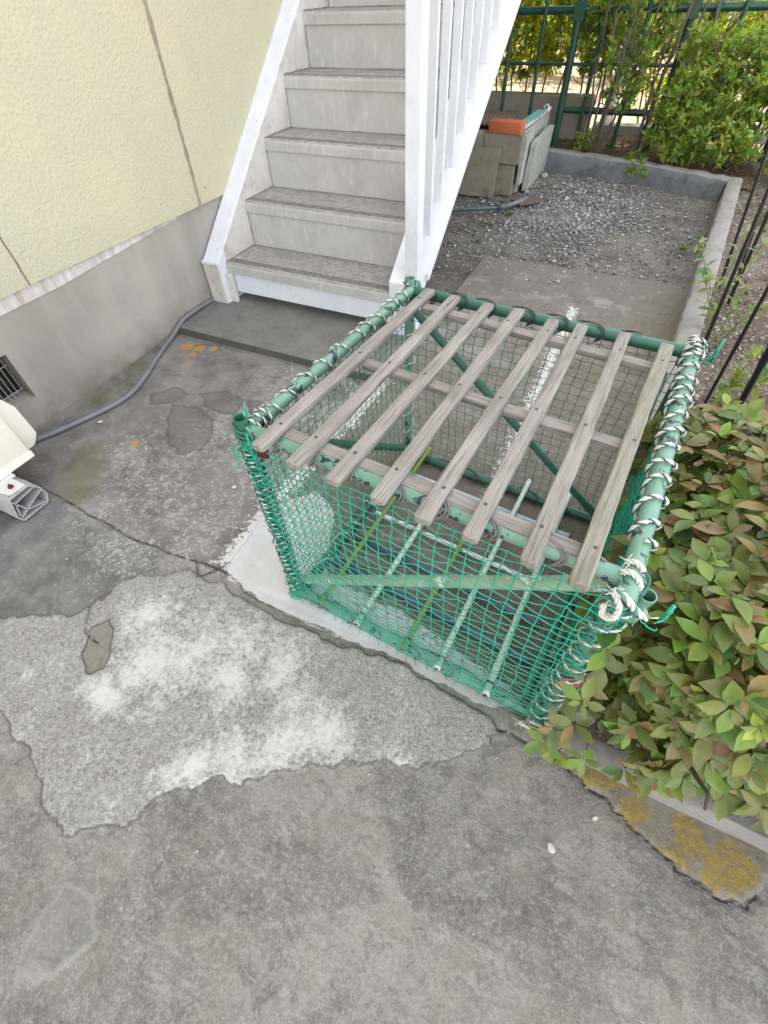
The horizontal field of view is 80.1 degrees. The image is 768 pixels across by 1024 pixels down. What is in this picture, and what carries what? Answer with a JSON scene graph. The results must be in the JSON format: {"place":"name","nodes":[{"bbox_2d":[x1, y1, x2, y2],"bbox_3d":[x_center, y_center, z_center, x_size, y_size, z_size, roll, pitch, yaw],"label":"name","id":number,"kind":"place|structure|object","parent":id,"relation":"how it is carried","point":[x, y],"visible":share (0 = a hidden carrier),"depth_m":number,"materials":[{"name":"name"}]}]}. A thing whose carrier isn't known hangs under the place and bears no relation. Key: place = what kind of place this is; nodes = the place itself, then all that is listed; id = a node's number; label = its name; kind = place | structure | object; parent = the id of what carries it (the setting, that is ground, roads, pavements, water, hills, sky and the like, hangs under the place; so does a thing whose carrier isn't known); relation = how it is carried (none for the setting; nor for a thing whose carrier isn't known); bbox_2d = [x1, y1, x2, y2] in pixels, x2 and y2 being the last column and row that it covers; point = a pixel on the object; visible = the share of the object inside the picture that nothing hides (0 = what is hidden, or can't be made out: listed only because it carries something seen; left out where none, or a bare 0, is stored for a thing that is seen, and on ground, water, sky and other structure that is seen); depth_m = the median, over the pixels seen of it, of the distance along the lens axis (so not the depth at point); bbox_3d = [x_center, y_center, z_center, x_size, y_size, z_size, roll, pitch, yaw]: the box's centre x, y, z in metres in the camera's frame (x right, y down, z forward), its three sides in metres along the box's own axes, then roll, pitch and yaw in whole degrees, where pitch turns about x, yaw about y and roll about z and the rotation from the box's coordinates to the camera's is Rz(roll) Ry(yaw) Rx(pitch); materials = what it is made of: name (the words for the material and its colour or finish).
{"place":"outdoors","nodes":[
{"label":"outdoors","id":0,"kind":"place"},
{"bbox_2d":[0,257,767,1023],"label":"concrete yard","id":1,"kind":"structure","parent":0,"point":[184,673],"depth_m":1.02,"materials":[{"name":"grey concrete"}]},
{"bbox_2d":[0,476,48,520],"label":"mounting foot","id":2,"kind":"object","parent":1,"relation":"on","point":[22,499],"visible":1,"depth_m":1.51},
{"bbox_2d":[0,400,35,486],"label":"air conditioner","id":3,"kind":"object","parent":2,"relation":"on","point":[17,436],"visible":1,"depth_m":1.52,"materials":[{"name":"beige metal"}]},
{"bbox_2d":[35,298,213,442],"bbox_3d":[-1.109,-0.648,2.062,0.185,0.065,1.291,18,53,17],"label":"drain hose","id":4,"kind":"object","parent":1,"relation":"on","point":[134,389],"visible":0.86,"depth_m":1.97,"materials":[{"name":"grey plastic"}]},
{"bbox_2d":[175,292,446,379],"bbox_3d":[-0.350,-1.022,2.396,1.150,0.092,0.847,19,53,18],"label":"stair landing","id":5,"kind":"object","parent":1,"relation":"on","point":[304,335],"visible":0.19,"depth_m":2.24,"materials":[{"name":"concrete"}]},
{"bbox_2d":[201,0,520,334],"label":"outdoor staircase","id":6,"kind":"structure","parent":5,"relation":"on","point":[358,138],"depth_m":2.22,"materials":[{"name":"metal"}]},
{"bbox_2d":[4,347,692,1023],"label":"crumbs","id":7,"kind":"object","parent":1,"relation":"on","point":[316,831],"visible":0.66,"depth_m":0.95,"materials":[{"name":"stone"}]},
{"bbox_2d":[334,559,531,665],"bbox_3d":[0.113,0.262,1.261,0.603,0.024,0.024,24,55,21],"label":"garden pole","id":8,"kind":"object","parent":1,"relation":"on","point":[446,616],"visible":0.59,"depth_m":1.23,"materials":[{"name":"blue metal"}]},
{"bbox_2d":[350,532,542,628],"bbox_3d":[0.159,0.185,1.324,0.608,0.024,0.024,24,55,21],"label":"garden pole","id":9,"kind":"object","parent":1,"relation":"on","point":[499,605],"visible":0.68,"depth_m":1.32,"materials":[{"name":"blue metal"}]},
{"bbox_2d":[375,511,550,591],"bbox_3d":[0.223,0.109,1.385,0.577,0.016,0.016,24,55,21],"label":"garden pole","id":10,"kind":"object","parent":1,"relation":"on","point":[496,565],"visible":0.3,"depth_m":1.39,"materials":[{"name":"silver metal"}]},
{"bbox_2d":[226,276,724,728],"bbox_3d":[0.216,-0.052,1.131,0.785,0.665,0.753,23,54,20],"label":"net cage","id":11,"kind":"object","parent":1,"relation":"on","point":[623,583],"visible":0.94,"depth_m":0.88,"materials":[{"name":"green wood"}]},
{"bbox_2d":[317,446,431,605],"bbox_3d":[-0.006,0.011,1.448,0.018,0.018,0.712,22,54,19],"label":"garden stake","id":12,"kind":"object","parent":11,"relation":"in","point":[394,498],"visible":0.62,"depth_m":1.41,"materials":[{"name":"green plastic"}]},
{"bbox_2d":[353,523,422,625],"bbox_3d":[0.044,0.136,1.341,0.020,0.022,0.480,22,54,20],"label":"garden stake","id":13,"kind":"object","parent":11,"relation":"in","point":[407,546],"visible":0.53,"depth_m":1.32,"materials":[{"name":"plastic"}]},
{"bbox_2d":[400,539,464,650],"bbox_3d":[0.184,0.160,1.315,0.018,0.020,0.562,22,54,20],"label":"garden stake","id":14,"kind":"object","parent":11,"relation":"in","point":[451,562],"visible":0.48,"depth_m":1.24,"materials":[{"name":"green plastic"}]},
{"bbox_2d":[433,479,531,670],"bbox_3d":[0.307,0.141,1.324,0.020,0.020,0.728,22,54,20],"label":"garden stake","id":15,"kind":"object","parent":11,"relation":"in","point":[524,490],"visible":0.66,"depth_m":1.25,"materials":[{"name":"plastic"}]},
{"bbox_2d":[481,492,571,697],"bbox_3d":[0.421,0.185,1.282,0.022,0.022,0.738,22,54,20],"label":"garden stake","id":16,"kind":"object","parent":11,"relation":"in","point":[485,693],"visible":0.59,"depth_m":1.18,"materials":[{"name":"plastic"}]},
{"bbox_2d":[408,471,572,538],"bbox_3d":[0.321,-0.034,1.504,0.593,0.017,0.017,24,55,21],"label":"garden pole","id":17,"kind":"object","parent":1,"relation":"on","point":[560,532],"visible":0.46,"depth_m":1.48,"materials":[{"name":"plastic"}]},
{"bbox_2d":[547,842,554,853],"bbox_3d":[0.336,0.675,0.919,0.015,0.009,0.020,-6,50,-2],"label":"pebble","id":18,"kind":"object","parent":1,"relation":"on","point":[551,847],"visible":1,"depth_m":0.92,"materials":[{"name":"stone"}]},
{"bbox_2d":[540,714,767,852],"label":"concrete curb","id":19,"kind":"structure","parent":1,"relation":"on","point":[734,825],"depth_m":0.93,"materials":[{"name":"concrete"}]},
{"bbox_2d":[424,171,717,408],"bbox_3d":[0.856,-1.808,3.028,2.480,0.032,3.920,19,53,18],"label":"gravel bed","id":20,"kind":"object","parent":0,"point":[466,270],"visible":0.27,"depth_m":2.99,"materials":[{"name":"grey gravel"}]},
{"bbox_2d":[458,147,499,196],"bbox_3d":[0.698,-2.626,3.525,0.343,0.304,0.030,18,44,17],"label":"leaning slab","id":21,"kind":"object","parent":20,"relation":"on","point":[479,177],"depth_m":3.50,"materials":[{"name":"grey concrete"}]},
{"bbox_2d":[452,196,528,211],"bbox_3d":[0.544,-2.265,3.378,1.071,0.046,0.152,-3,50,0],"label":"garden hose","id":22,"kind":"object","parent":20,"relation":"on","point":[504,206],"visible":0.58,"depth_m":3.34,"materials":[{"name":"grey rubber"}]},
{"bbox_2d":[473,112,549,195],"bbox_3d":[0.839,-3.045,3.829,0.825,0.385,0.900,19,53,18],"label":"block planter","id":23,"kind":"object","parent":20,"relation":"on","point":[509,146],"visible":0.34,"depth_m":3.46,"materials":[{"name":"concrete"}]},
{"bbox_2d":[480,110,518,125],"bbox_3d":[0.855,-3.156,3.654,0.360,0.012,0.550,14,52,14],"label":"corrugated sheet","id":24,"kind":"object","parent":23,"relation":"on","point":[488,115],"visible":0.53,"depth_m":3.69,"materials":[{"name":"plastic"}]},
{"bbox_2d":[488,118,525,134],"bbox_3d":[0.900,-2.820,3.342,0.245,0.070,0.100,21,54,19],"label":"brick","id":25,"kind":"object","parent":23,"relation":"on","point":[507,126],"visible":1,"depth_m":3.31,"materials":[{"name":"orange brick"}]},
{"bbox_2d":[515,129,534,185],"bbox_3d":[1.083,-2.714,3.502,0.025,0.309,0.248,20,53,17],"label":"leaning slab","id":26,"kind":"object","parent":23,"relation":"on","point":[528,138],"depth_m":3.45,"materials":[{"name":"concrete"}]},
{"bbox_2d":[523,110,546,123],"bbox_3d":[1.131,-3.032,3.515,0.072,0.006,0.502,24,57,21],"label":"plastic board","id":27,"kind":"object","parent":23,"relation":"on","point":[533,116],"visible":0.64,"depth_m":3.54,"materials":[{"name":"teal plastic"}]},
{"bbox_2d":[525,106,551,128],"bbox_3d":[1.209,-3.100,3.584,0.025,0.014,0.780,20,53,18],"label":"metal strip","id":28,"kind":"object","parent":23,"relation":"on","point":[532,122],"visible":0.5,"depth_m":3.53,"materials":[{"name":"silver metal"}]},
{"bbox_2d":[510,195,543,205],"bbox_3d":[1.073,-2.337,3.425,0.204,0.014,0.143,-14,49,-10],"label":"floor tile","id":29,"kind":"object","parent":20,"relation":"on","point":[533,199],"visible":0.84,"depth_m":3.40,"materials":[{"name":"stone"}]},
{"bbox_2d":[521,124,554,190],"bbox_3d":[1.250,-2.875,3.704,0.040,0.317,0.626,21,54,15],"label":"leaning slab","id":30,"kind":"object","parent":20,"relation":"on","point":[538,154],"depth_m":3.62,"materials":[{"name":"concrete"}]},
{"bbox_2d":[541,173,547,177],"bbox_3d":[1.358,-2.848,3.865,0.058,0.039,0.089,14,52,14],"label":"stone","id":31,"kind":"object","parent":20,"relation":"on","point":[544,175],"visible":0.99,"depth_m":3.84,"materials":[{"name":"white stone"}]},
{"bbox_2d":[544,148,730,201],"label":"concrete curb","id":32,"kind":"structure","parent":20,"relation":"on","point":[688,182],"depth_m":3.62,"materials":[{"name":"concrete"}]},
{"bbox_2d":[674,244,688,250],"bbox_3d":[1.814,-1.610,2.777,0.104,0.033,0.065,7,50,8],"label":"weed","id":33,"kind":"object","parent":20,"relation":"on","point":[682,247],"visible":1,"depth_m":2.78,"materials":[{"name":"green plant"}]},
{"bbox_2d":[492,43,755,130],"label":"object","id":34,"kind":"object","parent":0,"point":[554,82],"visible":0.03,"depth_m":6.65,"materials":[{"name":"beige"}]},
{"bbox_2d":[493,29,518,90],"bbox_3d":[1.018,-4.957,4.576,1.101,1.619,0.696,19,53,18],"label":"sunlit shrub","id":35,"kind":"object","parent":34,"relation":"on","point":[501,81],"visible":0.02,"depth_m":4.83,"materials":[{"name":"yellow plant"}]},
{"bbox_2d":[498,0,560,74],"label":"shrub","id":36,"kind":"object","parent":34,"relation":"on","point":[499,73],"visible":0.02,"depth_m":6.93,"materials":[{"name":"green plant"}]},
{"bbox_2d":[496,0,593,92],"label":"sunlit shrub","id":37,"kind":"object","parent":34,"relation":"on","point":[552,45],"visible":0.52,"depth_m":4.08,"materials":[{"name":"green plant"}]},
{"bbox_2d":[566,0,673,128],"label":"sunlit shrub","id":38,"kind":"object","parent":34,"relation":"on","point":[581,56],"visible":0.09,"depth_m":4.13,"materials":[{"name":"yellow plant"}]},
{"bbox_2d":[605,23,637,121],"bbox_3d":[2.219,-4.475,3.975,0.088,1.920,0.090,19,53,18],"label":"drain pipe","id":39,"kind":"object","parent":34,"relation":"on","point":[608,118],"depth_m":4.48,"materials":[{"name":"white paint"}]},
{"bbox_2d":[562,0,695,76],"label":"shrub","id":40,"kind":"object","parent":34,"relation":"on","point":[659,14],"visible":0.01,"depth_m":6.47,"materials":[{"name":"green plant"}]},
{"bbox_2d":[594,121,767,143],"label":"wall","id":41,"kind":"structure","parent":34,"relation":"on","point":[628,128],"depth_m":4.34,"materials":[{"name":"grey concrete"}]},
{"bbox_2d":[631,0,757,122],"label":"sunlit shrub","id":42,"kind":"object","parent":34,"relation":"on","point":[747,21],"visible":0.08,"depth_m":4.27,"materials":[{"name":"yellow plant"}]},
{"bbox_2d":[688,0,767,60],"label":"shrub","id":43,"kind":"object","parent":34,"relation":"on","point":[756,20],"visible":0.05,"depth_m":5.97,"materials":[{"name":"green plant"}]},
{"bbox_2d":[549,132,752,188],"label":"hedge soil","id":44,"kind":"structure","parent":0,"point":[748,180],"depth_m":3.84,"materials":[{"name":"brown soil"}]},
{"bbox_2d":[567,0,690,153],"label":"hedge shrub","id":45,"kind":"object","parent":44,"relation":"on","point":[611,39],"visible":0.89,"depth_m":3.54,"materials":[{"name":"green plant"}]},
{"bbox_2d":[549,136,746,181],"bbox_3d":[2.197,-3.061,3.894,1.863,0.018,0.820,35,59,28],"label":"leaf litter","id":46,"kind":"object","parent":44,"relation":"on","point":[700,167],"visible":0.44,"depth_m":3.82,"materials":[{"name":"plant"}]},
{"bbox_2d":[624,9,767,178],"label":"hedge shrub","id":47,"kind":"object","parent":44,"relation":"on","point":[687,95],"visible":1,"depth_m":3.26,"materials":[{"name":"green plant"}]},
{"bbox_2d":[634,0,767,164],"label":"hedge shrub","id":48,"kind":"object","parent":44,"relation":"on","point":[722,20],"visible":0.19,"depth_m":3.40,"materials":[{"name":"green plant"}]},
{"bbox_2d":[558,107,767,803],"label":"garden soil","id":49,"kind":"structure","parent":0,"point":[605,736],"depth_m":2.13,"materials":[{"name":"brown soil"}]},
{"bbox_2d":[500,0,767,162],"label":"metal fence","id":50,"kind":"object","parent":49,"relation":"on","point":[578,10],"visible":0.32,"depth_m":3.67,"materials":[{"name":"green metal"}]},
{"bbox_2d":[522,393,767,834],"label":"azalea shrub","id":51,"kind":"object","parent":49,"relation":"on","point":[687,680],"visible":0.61,"depth_m":0.76,"materials":[{"name":"green plant"}]},
{"bbox_2d":[691,159,767,593],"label":"mulch","id":52,"kind":"object","parent":49,"relation":"on","point":[696,396],"visible":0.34,"depth_m":2.03,"materials":[{"name":"soil"}]},
{"bbox_2d":[692,223,767,310],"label":"young plant","id":53,"kind":"object","parent":49,"relation":"on","point":[703,271],"visible":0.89,"depth_m":2.10,"materials":[{"name":"green plant"}]},
{"bbox_2d":[693,272,767,349],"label":"young plant","id":54,"kind":"object","parent":49,"relation":"on","point":[762,308],"visible":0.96,"depth_m":1.87,"materials":[{"name":"green plant"}]},
{"bbox_2d":[711,368,749,403],"bbox_3d":[1.250,-0.440,1.648,0.111,0.176,0.073,7,50,8],"label":"young plant","id":55,"kind":"object","parent":49,"relation":"on","point":[744,373],"visible":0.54,"depth_m":1.62,"materials":[{"name":"green plant"}]},
{"bbox_2d":[700,285,767,410],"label":"support stake","id":56,"kind":"object","parent":49,"relation":"in","point":[745,329],"visible":0.65,"depth_m":1.32,"materials":[{"name":"black metal"}]},
{"bbox_2d":[704,187,767,340],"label":"support stake","id":57,"kind":"object","parent":49,"relation":"in","point":[740,258],"visible":0.84,"depth_m":1.75,"materials":[{"name":"black metal"}]},
{"bbox_2d":[712,343,767,406],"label":"young plant","id":58,"kind":"object","parent":49,"relation":"on","point":[755,352],"visible":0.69,"depth_m":1.48,"materials":[{"name":"green plant"}]},
{"bbox_2d":[712,346,767,456],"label":"support stake","id":59,"kind":"object","parent":49,"relation":"in","point":[761,364],"visible":0.37,"depth_m":1.30,"materials":[{"name":"black metal"}]},
{"bbox_2d":[718,145,767,288],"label":"support stake","id":60,"kind":"object","parent":49,"relation":"in","point":[750,198],"visible":0.84,"depth_m":2.09,"materials":[{"name":"black metal"}]},
{"bbox_2d":[726,211,767,305],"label":"support stake","id":61,"kind":"object","parent":49,"relation":"in","point":[762,226],"visible":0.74,"depth_m":2.03,"materials":[{"name":"black metal"}]},
{"bbox_2d":[726,0,767,129],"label":"sunlit shrub","id":62,"kind":"object","parent":49,"relation":"on","point":[758,18],"visible":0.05,"depth_m":4.04,"materials":[{"name":"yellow plant"}]},
{"bbox_2d":[732,206,764,288],"bbox_3d":[1.655,-1.529,1.893,0.015,1.342,0.241,-24,53,-17],"label":"support stake","id":63,"kind":"object","parent":49,"relation":"in","point":[745,255],"visible":0.37,"depth_m":2.14,"materials":[{"name":"metal"}]},
{"bbox_2d":[745,209,767,234],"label":"young plant","id":64,"kind":"object","parent":49,"relation":"on","point":[762,217],"visible":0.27,"depth_m":2.50,"materials":[{"name":"green plant"}]},
{"label":"ground","id":65,"kind":"structure","parent":0,"visible":0},
{"bbox_2d":[0,0,404,429],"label":"house","id":66,"kind":"structure","parent":65,"relation":"on","point":[122,124],"depth_m":1.82,"materials":[{"name":"paint"}]},
{"bbox_2d":[485,90,594,139],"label":"concrete wall","id":67,"kind":"structure","parent":65,"relation":"on","point":[517,101],"depth_m":4.24,"materials":[{"name":"grey concrete"}]},
{"bbox_2d":[518,0,765,43],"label":"neighbour wall","id":68,"kind":"structure","parent":65,"relation":"on","point":[736,17],"depth_m":9.58,"materials":[{"name":"paint"}]},
{"bbox_2d":[554,177,742,726],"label":"bed kerb","id":69,"kind":"structure","parent":65,"relation":"on","point":[690,322],"depth_m":2.30,"materials":[{"name":"concrete"}]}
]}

